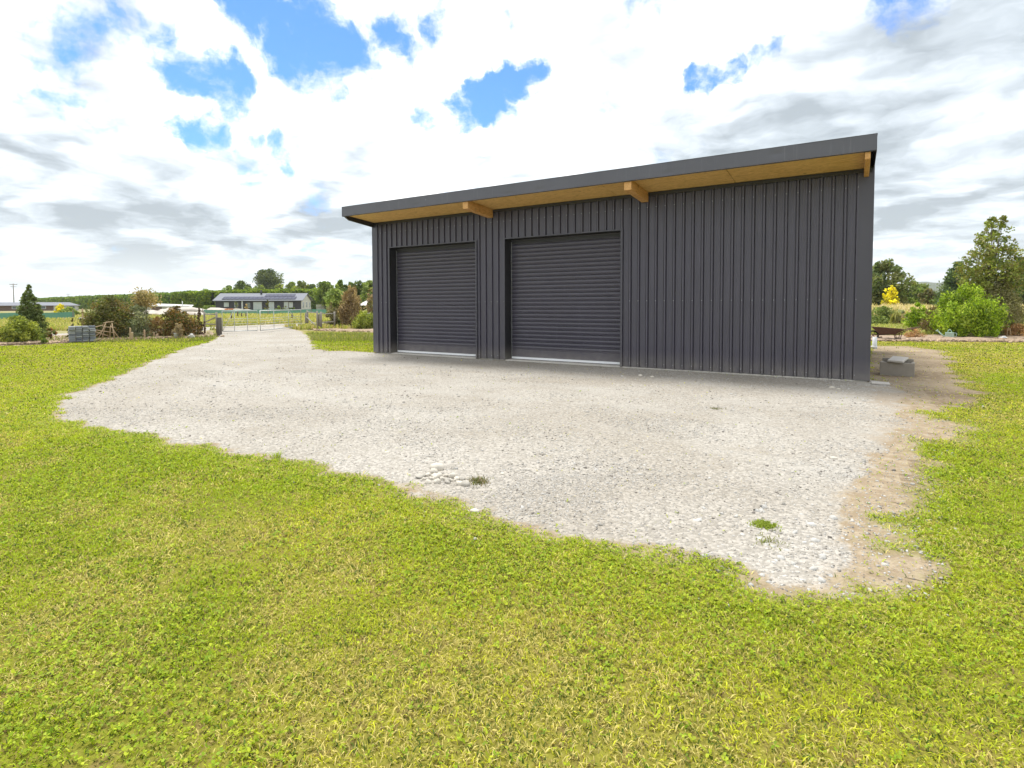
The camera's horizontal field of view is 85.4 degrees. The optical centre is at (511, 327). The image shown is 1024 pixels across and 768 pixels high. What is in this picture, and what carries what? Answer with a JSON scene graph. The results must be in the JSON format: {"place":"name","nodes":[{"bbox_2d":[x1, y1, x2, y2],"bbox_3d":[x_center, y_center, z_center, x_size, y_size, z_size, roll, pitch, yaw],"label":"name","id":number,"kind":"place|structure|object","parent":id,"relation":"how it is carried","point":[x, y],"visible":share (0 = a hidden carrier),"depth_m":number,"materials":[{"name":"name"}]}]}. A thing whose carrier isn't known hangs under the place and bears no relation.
{"place":"outdoors","nodes":[
{"label":"outdoors","id":0,"kind":"place"},
{"bbox_2d":[147,303,193,310],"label":"farm shed","id":1,"kind":"structure","parent":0,"point":[161,306],"depth_m":102.00,"materials":[{"name":"white metal"}]},
{"bbox_2d":[52,323,304,335],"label":"road","id":2,"kind":"structure","parent":0,"point":[207,328],"depth_m":36.51,"materials":[{"name":"grey asphalt"}]},
{"bbox_2d":[0,309,372,333],"bbox_3d":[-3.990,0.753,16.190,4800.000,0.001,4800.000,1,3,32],"label":"ground","id":3,"kind":"structure","parent":0,"point":[60,331],"depth_m":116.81,"materials":[{"name":"green plant"}]},
{"bbox_2d":[0,310,74,318],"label":"netting fence","id":4,"kind":"object","parent":3,"relation":"on","point":[54,315],"visible":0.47,"depth_m":54.88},
{"bbox_2d":[0,302,78,310],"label":"bungalow","id":5,"kind":"object","parent":3,"relation":"on","point":[12,306],"visible":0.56,"depth_m":159.21,"materials":[{"name":"grey metal"}]},
{"bbox_2d":[53,303,63,312],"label":"yellow shrub","id":6,"kind":"object","parent":3,"relation":"on","point":[60,306],"visible":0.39,"depth_m":74.79,"materials":[{"name":"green plant"}]},
{"bbox_2d":[58,307,80,314],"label":"shrub","id":7,"kind":"object","parent":3,"relation":"on","point":[69,309],"visible":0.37,"depth_m":71.89,"materials":[{"name":"green plant"}]},
{"bbox_2d":[20,291,174,309],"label":"hedge","id":8,"kind":"object","parent":3,"relation":"on","point":[81,301],"visible":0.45,"depth_m":214.05,"materials":[{"name":"green plant"}]},
{"bbox_2d":[0,331,214,345],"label":"garden bed","id":9,"kind":"object","parent":3,"relation":"on","point":[210,333],"visible":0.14,"depth_m":23.13,"materials":[{"name":"brown soil"}]},
{"bbox_2d":[0,315,47,341],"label":"shrub","id":10,"kind":"object","parent":9,"relation":"on","point":[18,328],"visible":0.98,"depth_m":20.72,"materials":[{"name":"green plant"}]},
{"bbox_2d":[14,284,50,339],"bbox_3d":[-19.161,-0.564,22.026,1.233,2.312,1.307,-2,3,-34],"label":"conifer tree","id":11,"kind":"object","parent":9,"relation":"on","point":[31,312],"visible":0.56,"depth_m":21.93,"materials":[{"name":"green plant"}]},
{"bbox_2d":[39,335,48,342],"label":"weed","id":12,"kind":"object","parent":9,"relation":"on","point":[43,339],"visible":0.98,"depth_m":20.16,"materials":[{"name":"green plant"}]},
{"bbox_2d":[46,328,57,337],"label":"weed","id":13,"kind":"object","parent":9,"relation":"on","point":[51,332],"visible":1,"depth_m":21.98,"materials":[{"name":"green plant"}]},
{"bbox_2d":[93,321,118,338],"bbox_3d":[-16.451,0.158,22.444,0.978,0.771,0.331,-2,3,-36],"label":"stick frame","id":14,"kind":"object","parent":9,"relation":"on","point":[110,327],"visible":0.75,"depth_m":22.43,"materials":[{"name":"wood"}]},
{"bbox_2d":[77,295,139,337],"bbox_3d":[-17.215,-0.443,23.788,2.377,1.929,2.500,-1,2,-20],"label":"shrub","id":15,"kind":"object","parent":9,"relation":"on","point":[105,308],"visible":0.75,"depth_m":23.38,"materials":[{"name":"green plant"}]},
{"bbox_2d":[118,304,158,336],"bbox_3d":[-16.225,-0.260,23.941,1.392,1.526,1.499,1,3,34],"label":"shrub","id":16,"kind":"object","parent":9,"relation":"on","point":[135,322],"visible":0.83,"depth_m":23.82,"materials":[{"name":"green plant"}]},
{"bbox_2d":[128,287,161,335],"bbox_3d":[-16.157,-0.654,24.503,1.332,2.268,1.395,0,2,8],"label":"tree","id":17,"kind":"object","parent":9,"relation":"on","point":[143,298],"visible":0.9,"depth_m":24.27,"materials":[{"name":"brown plant"}]},
{"bbox_2d":[139,316,166,335],"bbox_3d":[-15.773,-0.008,24.519,1.228,0.974,1.125,0,2,9],"label":"shrub","id":18,"kind":"object","parent":9,"relation":"on","point":[157,321],"visible":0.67,"depth_m":24.29,"materials":[{"name":"brown plant"}]},
{"bbox_2d":[171,323,184,338],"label":"shrub","id":19,"kind":"object","parent":9,"relation":"on","point":[178,329],"visible":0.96,"depth_m":23.41,"materials":[{"name":"brown plant"}]},
{"bbox_2d":[194,308,202,334],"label":"shrub","id":20,"kind":"object","parent":9,"relation":"on","point":[199,315],"visible":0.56,"depth_m":25.60,"materials":[{"name":"green plant"}]},
{"bbox_2d":[133,310,164,314],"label":"spoil heap","id":21,"kind":"object","parent":3,"relation":"on","point":[151,312],"visible":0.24,"depth_m":74.07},
{"bbox_2d":[155,305,202,335],"bbox_3d":[-14.967,-0.260,24.922,1.858,1.446,1.800,-2,3,-33],"label":"shrub","id":22,"kind":"object","parent":3,"relation":"on","point":[174,315],"visible":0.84,"depth_m":24.66,"materials":[{"name":"brown plant"}]},
{"bbox_2d":[159,307,205,311],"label":"spoil heap","id":23,"kind":"object","parent":3,"relation":"on","point":[190,309],"visible":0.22,"depth_m":79.91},
{"bbox_2d":[24,330,372,342],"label":"verge grass","id":24,"kind":"structure","parent":3,"relation":"on","point":[331,335],"depth_m":22.49,"materials":[{"name":"green plant"}]},
{"bbox_2d":[200,305,215,308],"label":"shrub","id":25,"kind":"object","parent":3,"relation":"on","point":[207,307],"visible":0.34,"depth_m":117.61,"materials":[{"name":"green plant"}]},
{"bbox_2d":[203,312,217,332],"bbox_3d":[-15.417,-0.244,28.315,0.132,1.070,2.025,-3,3,-45],"label":"rail fence","id":26,"kind":"object","parent":3,"relation":"on","point":[215,317],"visible":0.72,"depth_m":28.23,"materials":[{"name":"wood"}]},
{"bbox_2d":[216,317,219,335],"bbox_3d":[-13.562,0.000,25.605,0.150,0.893,0.143,-1,3,-28],"label":"gate post","id":27,"kind":"object","parent":3,"relation":"on","point":[218,324],"visible":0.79,"depth_m":25.55,"materials":[{"name":"grey wood"}]},
{"bbox_2d":[220,317,221,334],"bbox_3d":[-13.894,-0.024,26.436,0.110,0.874,0.105,-1,3,-28],"label":"gate post","id":28,"kind":"object","parent":3,"relation":"on","point":[220,326],"visible":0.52,"depth_m":26.40,"materials":[{"name":"grey wood"}]},
{"bbox_2d":[222,285,232,289],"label":"tree","id":29,"kind":"object","parent":3,"relation":"on","point":[228,287],"visible":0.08,"depth_m":212.88,"materials":[{"name":"green plant"}]},
{"bbox_2d":[206,308,249,309],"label":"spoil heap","id":30,"kind":"object","parent":3,"relation":"on","point":[224,309],"visible":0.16,"depth_m":86.99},
{"bbox_2d":[233,280,252,289],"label":"tree","id":31,"kind":"object","parent":3,"relation":"on","point":[239,284],"visible":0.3,"depth_m":208.66,"materials":[{"name":"green plant"}]},
{"bbox_2d":[170,287,316,308],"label":"hedge","id":32,"kind":"object","parent":3,"relation":"on","point":[198,299],"visible":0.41,"depth_m":147.61,"materials":[{"name":"green plant"}]},
{"bbox_2d":[253,284,265,288],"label":"tree","id":33,"kind":"object","parent":3,"relation":"on","point":[261,286],"visible":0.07,"depth_m":214.25,"materials":[{"name":"green plant"}]},
{"bbox_2d":[202,308,330,313],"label":"netting fence","id":34,"kind":"object","parent":3,"relation":"on","point":[285,311],"visible":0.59,"depth_m":81.97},
{"bbox_2d":[252,268,283,289],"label":"tree","id":35,"kind":"object","parent":3,"relation":"on","point":[268,279],"visible":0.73,"depth_m":236.89,"materials":[{"name":"green plant"}]},
{"bbox_2d":[274,283,283,288],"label":"tree","id":36,"kind":"object","parent":3,"relation":"on","point":[279,285],"visible":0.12,"depth_m":198.03,"materials":[{"name":"green plant"}]},
{"bbox_2d":[284,281,295,288],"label":"tree","id":37,"kind":"object","parent":3,"relation":"on","point":[290,284],"visible":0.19,"depth_m":198.32,"materials":[{"name":"green plant"}]},
{"bbox_2d":[293,280,308,288],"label":"tree","id":38,"kind":"object","parent":3,"relation":"on","point":[302,285],"visible":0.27,"depth_m":196.81,"materials":[{"name":"green plant"}]},
{"bbox_2d":[306,310,317,325],"bbox_3d":[-12.358,-0.494,34.212,0.132,1.070,4.989,-1,3,-27],"label":"rail fence","id":39,"kind":"object","parent":3,"relation":"on","point":[307,312],"visible":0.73,"depth_m":34.03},
{"bbox_2d":[311,293,325,308],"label":"tree","id":40,"kind":"object","parent":3,"relation":"on","point":[313,304],"visible":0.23,"depth_m":148.68,"materials":[{"name":"green plant"}]},
{"bbox_2d":[316,304,325,309],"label":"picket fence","id":41,"kind":"object","parent":3,"relation":"on","point":[318,306],"visible":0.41,"depth_m":118.28,"materials":[{"name":"grey wood"}]},
{"bbox_2d":[313,281,333,308],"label":"tree","id":42,"kind":"object","parent":3,"relation":"on","point":[321,289],"visible":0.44,"depth_m":118.60,"materials":[{"name":"green plant"}]},
{"bbox_2d":[320,311,335,326],"bbox_3d":[-10.623,-0.384,31.997,0.100,1.020,1.042,1,3,33],"label":"rail fence","id":43,"kind":"object","parent":3,"relation":"on","point":[321,313],"visible":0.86,"depth_m":31.91,"materials":[{"name":"grey wood"}]},
{"bbox_2d":[324,302,337,324],"bbox_3d":[-10.818,-0.710,33.246,0.860,1.635,0.883,0,2,-5],"label":"tree","id":44,"kind":"object","parent":3,"relation":"on","point":[331,316],"visible":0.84,"depth_m":33.14,"materials":[{"name":"green plant"}]},
{"bbox_2d":[323,284,343,315],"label":"tree","id":45,"kind":"object","parent":3,"relation":"on","point":[333,296],"visible":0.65,"depth_m":41.48,"materials":[{"name":"green plant"}]},
{"bbox_2d":[335,279,343,293],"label":"tree","id":46,"kind":"object","parent":3,"relation":"on","point":[340,283],"visible":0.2,"depth_m":111.48,"materials":[{"name":"green plant"}]},
{"bbox_2d":[313,328,372,331],"bbox_3d":[-8.467,0.112,30.921,7.982,0.099,3.952,1,3,32],"label":"garden bed","id":47,"kind":"object","parent":3,"relation":"on","point":[339,329],"visible":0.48,"depth_m":29.91,"materials":[{"name":"brown soil"}]},
{"bbox_2d":[350,310,372,328],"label":"shrub","id":48,"kind":"object","parent":47,"relation":"on","point":[365,323],"visible":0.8,"depth_m":31.02,"materials":[{"name":"green plant"}]},
{"bbox_2d":[342,282,352,291],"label":"tree","id":49,"kind":"object","parent":3,"relation":"on","point":[345,288],"visible":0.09,"depth_m":107.36,"materials":[{"name":"green plant"}]},
{"bbox_2d":[336,285,365,325],"bbox_3d":[-9.666,-1.209,33.216,1.586,2.650,1.562,0,2,5],"label":"weeping tree","id":50,"kind":"object","parent":3,"relation":"on","point":[351,301],"visible":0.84,"depth_m":32.88,"materials":[{"name":"brown plant"}]},
{"bbox_2d":[347,280,366,310],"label":"tree","id":51,"kind":"object","parent":3,"relation":"on","point":[359,285],"visible":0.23,"depth_m":103.31,"materials":[{"name":"green plant"}]},
{"bbox_2d":[360,280,372,306],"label":"tree","id":52,"kind":"object","parent":3,"relation":"on","point":[368,284],"visible":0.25,"depth_m":98.94,"materials":[{"name":"green plant"}]},
{"bbox_2d":[366,288,372,314],"bbox_3d":[-9.070,-1.300,35.988,0.798,2.580,0.787,0,2,-1],"label":"tree","id":53,"kind":"object","parent":3,"relation":"on","point":[369,304],"visible":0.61,"depth_m":35.81,"materials":[{"name":"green plant"}]},
{"bbox_2d":[0,331,1023,767],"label":"lawn","id":54,"kind":"structure","parent":3,"relation":"on","point":[318,733],"depth_m":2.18,"materials":[{"name":"green plant"}]},
{"bbox_2d":[867,344,1008,595],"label":"dirt","id":55,"kind":"structure","parent":54,"relation":"on","point":[919,357],"depth_m":7.41,"materials":[{"name":"soil"},{"name":"gravel"}]},
{"bbox_2d":[872,337,876,348],"bbox_3d":[11.097,0.499,16.963,0.144,0.390,0.144,1,3,32],"label":"drain pipe","id":56,"kind":"object","parent":55,"relation":"on","point":[874,342],"visible":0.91,"depth_m":16.91,"materials":[{"name":"white plastic"}]},
{"bbox_2d":[880,358,914,376],"bbox_3d":[7.505,0.780,10.799,0.550,0.315,0.415,2,3,37],"label":"hollow block","id":57,"kind":"object","parent":55,"relation":"on","point":[906,368],"depth_m":10.65,"materials":[{"name":"concrete"}]},
{"bbox_2d":[887,356,908,362],"bbox_3d":[7.485,0.630,10.754,0.460,0.042,0.260,-11,11,-43],"label":"paver","id":58,"kind":"object","parent":57,"relation":"on","point":[896,359],"visible":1,"depth_m":10.68,"materials":[{"name":"grey concrete"}]},
{"bbox_2d":[871,315,889,324],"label":"shrub","id":59,"kind":"object","parent":3,"relation":"on","point":[878,319],"visible":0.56,"depth_m":30.84,"materials":[{"name":"green plant"}]},
{"bbox_2d":[871,306,897,319],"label":"shrub","id":60,"kind":"object","parent":3,"relation":"on","point":[886,311],"visible":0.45,"depth_m":37.81,"materials":[{"name":"green plant"}]},
{"bbox_2d":[881,285,899,306],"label":"yellow tree","id":61,"kind":"object","parent":3,"relation":"on","point":[890,298],"visible":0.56,"depth_m":57.85,"materials":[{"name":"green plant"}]},
{"bbox_2d":[872,258,918,305],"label":"tree","id":62,"kind":"object","parent":3,"relation":"on","point":[880,280],"visible":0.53,"depth_m":60.80,"materials":[{"name":"green plant"}]},
{"bbox_2d":[888,311,904,323],"bbox_3d":[21.943,-0.436,31.695,0.807,1.049,0.703,1,3,27],"label":"flax","id":63,"kind":"object","parent":3,"relation":"on","point":[895,317],"visible":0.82,"depth_m":31.57,"materials":[{"name":"green plant"}]},
{"bbox_2d":[898,309,906,320],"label":"shrub","id":64,"kind":"object","parent":3,"relation":"on","point":[902,311],"visible":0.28,"depth_m":35.98,"materials":[{"name":"green plant"}]},
{"bbox_2d":[897,292,917,304],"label":"tree","id":65,"kind":"object","parent":3,"relation":"on","point":[910,301],"visible":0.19,"depth_m":79.00,"materials":[{"name":"green plant"}]},
{"bbox_2d":[900,302,929,327],"bbox_3d":[19.968,-0.494,27.384,1.174,1.497,1.206,0,2,5],"label":"shrub","id":66,"kind":"object","parent":3,"relation":"on","point":[914,316],"visible":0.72,"depth_m":27.29,"materials":[{"name":"green plant"}]},
{"bbox_2d":[909,281,929,302],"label":"tree","id":67,"kind":"object","parent":3,"relation":"on","point":[921,287],"visible":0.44,"depth_m":84.11,"materials":[{"name":"green plant"}]},
{"bbox_2d":[917,288,936,304],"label":"tree","id":68,"kind":"object","parent":3,"relation":"on","point":[929,293],"visible":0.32,"depth_m":75.84,"materials":[{"name":"green plant"}]},
{"bbox_2d":[929,292,939,305],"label":"tree","id":69,"kind":"object","parent":3,"relation":"on","point":[931,301],"visible":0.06,"depth_m":74.58,"materials":[{"name":"green plant"}]},
{"bbox_2d":[871,334,1023,342],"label":"garden bed","id":70,"kind":"object","parent":3,"relation":"on","point":[986,338],"visible":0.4,"depth_m":21.46,"materials":[{"name":"brown soil"}]},
{"bbox_2d":[0,328,1023,345],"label":"mulch","id":71,"kind":"object","parent":70,"relation":"on","point":[883,339],"visible":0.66,"depth_m":20.17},
{"bbox_2d":[871,326,919,338],"bbox_3d":[14.537,0.239,21.185,1.656,0.528,0.600,1,3,28],"label":"wheelbarrow","id":72,"kind":"object","parent":70,"relation":"on","point":[885,331],"visible":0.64,"depth_m":21.10,"materials":[{"name":"metal"}]},
{"bbox_2d":[904,328,926,336],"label":"shrub","id":73,"kind":"object","parent":70,"relation":"on","point":[913,332],"visible":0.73,"depth_m":21.88,"materials":[{"name":"brown plant"}]},
{"bbox_2d":[917,305,943,333],"bbox_3d":[18.474,-0.289,24.077,1.228,1.359,1.447,-1,2,-15],"label":"shrub","id":74,"kind":"object","parent":70,"relation":"on","point":[925,326],"visible":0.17,"depth_m":24.18,"materials":[{"name":"green plant"}]},
{"bbox_2d":[936,329,956,336],"bbox_3d":[17.044,0.273,21.761,0.668,0.373,0.310,1,3,33],"label":"watering can","id":75,"kind":"object","parent":70,"relation":"on","point":[949,334],"visible":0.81,"depth_m":21.65,"materials":[{"name":"grey metal"}]},
{"bbox_2d":[927,282,1013,336],"bbox_3d":[18.590,-0.697,22.667,2.776,2.314,2.524,-1,2,-10],"label":"shrub","id":76,"kind":"object","parent":70,"relation":"on","point":[974,313],"visible":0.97,"depth_m":22.19,"materials":[{"name":"green plant"}]},
{"bbox_2d":[952,215,1023,304],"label":"young tree","id":77,"kind":"object","parent":70,"relation":"on","point":[988,268],"visible":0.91,"depth_m":23.58,"materials":[{"name":"green plant"}]},
{"bbox_2d":[967,272,1023,334],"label":"shrub","id":78,"kind":"object","parent":70,"relation":"on","point":[1012,301],"visible":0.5,"depth_m":22.98,"materials":[{"name":"green plant"}]},
{"bbox_2d":[1001,323,1023,335],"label":"shrub","id":79,"kind":"object","parent":70,"relation":"on","point":[1015,329],"visible":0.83,"depth_m":22.51,"materials":[{"name":"brown plant"}]},
{"bbox_2d":[932,261,970,305],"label":"conifer tree","id":80,"kind":"object","parent":3,"relation":"on","point":[950,281],"visible":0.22,"depth_m":65.74,"materials":[{"name":"green plant"}]},
{"bbox_2d":[957,267,985,299],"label":"tree","id":81,"kind":"object","parent":3,"relation":"on","point":[965,278],"visible":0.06,"depth_m":59.90,"materials":[{"name":"green plant"}]},
{"bbox_2d":[1001,258,1023,304],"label":"tree","id":82,"kind":"object","parent":3,"relation":"on","point":[1021,295],"visible":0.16,"depth_m":57.84,"materials":[{"name":"green plant"}]},
{"bbox_2d":[1007,304,1023,323],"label":"shrub","id":83,"kind":"object","parent":3,"relation":"on","point":[1021,318],"visible":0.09,"depth_m":32.67,"materials":[{"name":"green plant"}]},
{"bbox_2d":[212,290,312,309],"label":"house","id":84,"kind":"structure","parent":0,"point":[259,301],"depth_m":129.48,"materials":[{"name":"grey metal"}]},
{"bbox_2d":[253,302,261,309],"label":"sliding door","id":85,"kind":"structure","parent":84,"relation":"in","point":[256,305],"depth_m":129.10,"materials":[{"name":"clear glass"}]},
{"bbox_2d":[269,302,273,309],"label":"window","id":86,"kind":"structure","parent":84,"relation":"in","point":[271,304],"depth_m":129.29,"materials":[{"name":"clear glass"}]},
{"bbox_2d":[0,0,1023,301],"label":"sky","id":87,"kind":"structure","parent":0,"point":[169,146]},
{"bbox_2d":[24,325,1007,632],"bbox_3d":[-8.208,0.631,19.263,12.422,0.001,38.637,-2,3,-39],"label":"gravel driveway","id":88,"kind":"structure","parent":0,"point":[302,363],"depth_m":5.82,"materials":[{"name":"grey gravel"}]},
{"bbox_2d":[222,310,257,331],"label":"farm gate","id":89,"kind":"structure","parent":88,"relation":"on","point":[247,318],"depth_m":27.82,"materials":[{"name":"metal"}]},
{"bbox_2d":[267,449,284,457],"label":"weed","id":90,"kind":"object","parent":88,"relation":"on","point":[274,456],"visible":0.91,"depth_m":5.05,"materials":[{"name":"green plant"}]},
{"bbox_2d":[260,309,300,330],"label":"farm gate","id":91,"kind":"structure","parent":88,"relation":"on","point":[279,319],"depth_m":30.43,"materials":[{"name":"metal"}]},
{"bbox_2d":[415,473,425,478],"bbox_3d":[-0.741,1.201,4.482,0.084,0.036,0.092,-1,2,-19],"label":"stone","id":92,"kind":"object","parent":88,"relation":"on","point":[420,476],"visible":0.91,"depth_m":4.46,"materials":[{"name":"grey stone"}]},
{"bbox_2d":[429,468,437,473],"bbox_3d":[-0.646,1.189,4.582,0.069,0.053,0.074,1,3,22],"label":"stone","id":93,"kind":"object","parent":88,"relation":"on","point":[432,470],"visible":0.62,"depth_m":4.56,"materials":[{"name":"grey stone"}]},
{"bbox_2d":[430,462,443,470],"bbox_3d":[-0.634,1.178,4.693,0.127,0.060,0.091,0,2,9],"label":"stone","id":94,"kind":"object","parent":88,"relation":"on","point":[438,466],"visible":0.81,"depth_m":4.66,"materials":[{"name":"grey stone"}]},
{"bbox_2d":[431,473,442,478],"bbox_3d":[-0.601,1.195,4.457,0.104,0.051,0.074,-2,3,-38],"label":"stone","id":95,"kind":"object","parent":88,"relation":"on","point":[436,475],"visible":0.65,"depth_m":4.43,"materials":[{"name":"grey stone"}]},
{"bbox_2d":[461,480,469,486],"bbox_3d":[-0.362,1.203,4.273,0.072,0.047,0.070,-1,2,-17],"label":"stone","id":96,"kind":"object","parent":88,"relation":"on","point":[465,483],"visible":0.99,"depth_m":4.25,"materials":[{"name":"grey stone"}]},
{"bbox_2d":[467,474,494,487],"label":"weed","id":97,"kind":"object","parent":88,"relation":"on","point":[478,480],"visible":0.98,"depth_m":4.34,"materials":[{"name":"green plant"}]},
{"bbox_2d":[342,133,877,381],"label":"shed","id":98,"kind":"structure","parent":88,"relation":"on","point":[758,262],"depth_m":11.67,"materials":[{"name":"grey metal"}]},
{"bbox_2d":[395,243,475,356],"bbox_3d":[-1.992,-0.736,15.316,2.969,2.972,0.358,1,3,32],"label":"roller door","id":99,"kind":"structure","parent":98,"relation":"in","point":[435,285],"depth_m":15.19,"materials":[{"name":"grey metal"}]},
{"bbox_2d":[510,232,619,364],"bbox_3d":[1.310,-0.663,13.277,2.990,2.972,0.358,1,3,32],"label":"roller door","id":100,"kind":"structure","parent":98,"relation":"in","point":[565,290],"depth_m":13.11,"materials":[{"name":"grey metal"}]},
{"bbox_2d":[747,518,781,531],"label":"weed","id":101,"kind":"object","parent":88,"relation":"on","point":[767,525],"visible":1,"depth_m":3.48,"materials":[{"name":"green plant"}]},
{"bbox_2d":[754,532,788,550],"bbox_3d":[1.517,1.244,3.230,0.199,0.027,0.234,1,3,32],"label":"weed","id":102,"kind":"object","parent":88,"relation":"on","point":[765,540],"visible":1,"depth_m":3.24,"materials":[{"name":"green plant"}]},
{"bbox_2d":[871,381,889,385],"bbox_3d":[6.333,0.966,9.531,0.265,0.035,0.200,2,3,30],"label":"paver","id":103,"kind":"object","parent":88,"relation":"on","point":[879,383],"visible":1,"depth_m":9.49,"materials":[{"name":"grey concrete"}]},
{"bbox_2d":[871,321,1023,334],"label":"rough grass","id":104,"kind":"structure","parent":0,"point":[897,325],"depth_m":26.95,"materials":[{"name":"plant"}]},
{"bbox_2d":[871,303,1023,318],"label":"golden grass","id":105,"kind":"structure","parent":0,"point":[906,308],"depth_m":44.49,"materials":[{"name":"beige plant"}]},
{"bbox_2d":[908,282,1001,292],"bbox_3d":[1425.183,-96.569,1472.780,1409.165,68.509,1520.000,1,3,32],"label":"hill","id":106,"kind":"structure","parent":0,"point":[932,286],"depth_m":1419.17,"materials":[{"name":"green plant"}]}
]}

